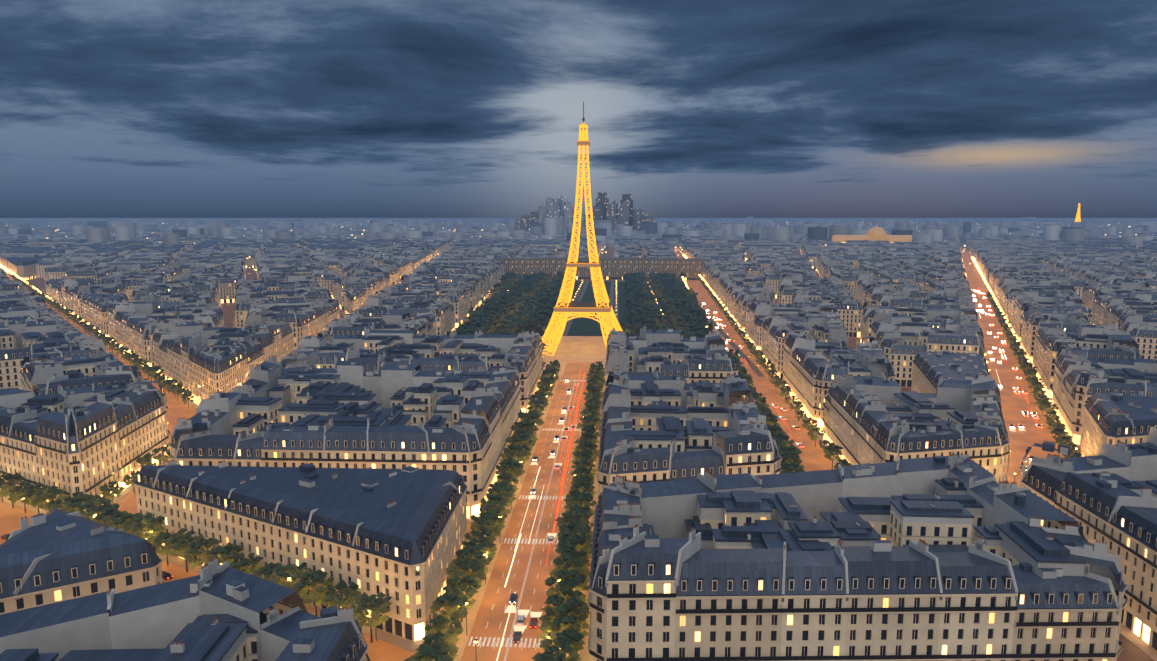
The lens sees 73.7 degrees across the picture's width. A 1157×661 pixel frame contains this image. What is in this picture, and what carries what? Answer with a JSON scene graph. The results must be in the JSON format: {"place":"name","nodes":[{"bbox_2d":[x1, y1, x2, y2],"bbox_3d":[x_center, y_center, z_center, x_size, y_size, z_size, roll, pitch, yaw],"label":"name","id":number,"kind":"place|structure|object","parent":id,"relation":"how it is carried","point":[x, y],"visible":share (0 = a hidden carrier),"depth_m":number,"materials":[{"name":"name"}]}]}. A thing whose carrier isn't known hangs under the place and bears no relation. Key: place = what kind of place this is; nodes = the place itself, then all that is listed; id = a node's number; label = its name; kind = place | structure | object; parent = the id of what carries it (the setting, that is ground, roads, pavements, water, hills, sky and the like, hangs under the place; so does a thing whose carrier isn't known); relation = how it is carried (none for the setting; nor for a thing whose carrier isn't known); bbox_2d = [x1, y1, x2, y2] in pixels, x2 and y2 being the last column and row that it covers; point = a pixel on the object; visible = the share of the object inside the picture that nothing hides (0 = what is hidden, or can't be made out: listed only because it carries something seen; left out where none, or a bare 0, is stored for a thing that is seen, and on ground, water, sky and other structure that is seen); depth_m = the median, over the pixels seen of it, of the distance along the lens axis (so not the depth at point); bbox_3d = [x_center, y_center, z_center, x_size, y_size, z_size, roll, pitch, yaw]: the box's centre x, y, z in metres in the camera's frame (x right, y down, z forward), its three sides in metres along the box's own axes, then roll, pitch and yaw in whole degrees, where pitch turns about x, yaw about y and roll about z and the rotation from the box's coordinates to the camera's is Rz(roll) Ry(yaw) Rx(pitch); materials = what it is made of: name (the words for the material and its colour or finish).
{"place":"outdoors","nodes":[
{"label":"outdoors","id":0,"kind":"place"},
{"bbox_2d":[1,221,1136,273],"bbox_3d":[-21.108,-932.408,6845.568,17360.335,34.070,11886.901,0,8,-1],"label":"city lights","id":1,"kind":"object","parent":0,"point":[602,249],"depth_m":3106.42},
{"bbox_2d":[0,218,1156,660],"bbox_3d":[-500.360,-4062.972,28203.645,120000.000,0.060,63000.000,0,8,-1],"label":"ground","id":2,"kind":"structure","parent":0,"point":[1130,652],"depth_m":2070.73,"materials":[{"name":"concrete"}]},
{"bbox_2d":[1,288,1042,660],"bbox_3d":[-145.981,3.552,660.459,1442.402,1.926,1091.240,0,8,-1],"label":"cars","id":3,"kind":"object","parent":2,"relation":"on","point":[519,626],"visible":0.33,"depth_m":313.90,"materials":[{"name":"paint"}]},
{"bbox_2d":[0,271,1081,660],"bbox_3d":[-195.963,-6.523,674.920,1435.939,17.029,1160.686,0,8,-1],"label":"trees","id":4,"kind":"object","parent":2,"relation":"on","point":[568,611],"visible":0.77,"depth_m":263.63,"materials":[{"name":"green plant"}]},
{"bbox_2d":[0,247,1156,660],"bbox_3d":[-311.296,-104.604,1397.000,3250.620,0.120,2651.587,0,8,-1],"label":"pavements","id":5,"kind":"structure","parent":2,"relation":"on","point":[580,349],"depth_m":320.44,"materials":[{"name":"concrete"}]},
{"bbox_2d":[0,254,1076,660],"bbox_3d":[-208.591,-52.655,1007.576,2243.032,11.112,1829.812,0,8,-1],"label":"street lamps","id":6,"kind":"object","parent":5,"relation":"on","point":[586,402],"visible":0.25,"depth_m":543.85,"materials":[{"name":"yellow"}]},
{"bbox_2d":[0,237,1156,660],"bbox_3d":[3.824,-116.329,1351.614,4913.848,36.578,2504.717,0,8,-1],"label":"buildings","id":7,"kind":"structure","parent":2,"relation":"on","point":[362,441],"depth_m":259.82,"materials":[{"name":"stone"}]},
{"bbox_2d":[0,217,1156,250],"bbox_3d":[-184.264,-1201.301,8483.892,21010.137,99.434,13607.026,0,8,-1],"label":"city buildings","id":8,"kind":"structure","parent":2,"relation":"on","point":[670,230],"depth_m":3500.58,"materials":[{"name":"grey"}]},
{"bbox_2d":[541,102,622,355],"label":"eiffel tower","id":9,"kind":"structure","parent":2,"relation":"on","point":[600,305],"depth_m":574.52,"materials":[{"name":"yellow metal"}]},
{"bbox_2d":[491,257,710,279],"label":"building","id":10,"kind":"structure","parent":2,"relation":"on","point":[619,268],"depth_m":1245.67,"materials":[{"name":"stone"}]},
{"bbox_2d":[831,223,911,242],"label":"domed building","id":11,"kind":"structure","parent":2,"relation":"on","point":[876,234],"depth_m":2279.36,"materials":[{"name":"stone"}]},
{"bbox_2d":[1075,202,1080,221],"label":"distant tower","id":12,"kind":"structure","parent":2,"relation":"on","point":[1078,216],"depth_m":3968.56,"materials":[{"name":"yellow metal"}]},
{"bbox_2d":[0,0,1156,217],"label":"sky","id":13,"kind":"structure","parent":0,"point":[109,108],"materials":[{"name":"blue"}]},
{"bbox_2d":[515,192,654,230],"bbox_3d":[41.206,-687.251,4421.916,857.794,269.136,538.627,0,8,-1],"label":"distant skyscrapers","id":14,"kind":"structure","parent":0,"point":[624,212],"depth_m":4322.75,"materials":[{"name":"grey glass"}]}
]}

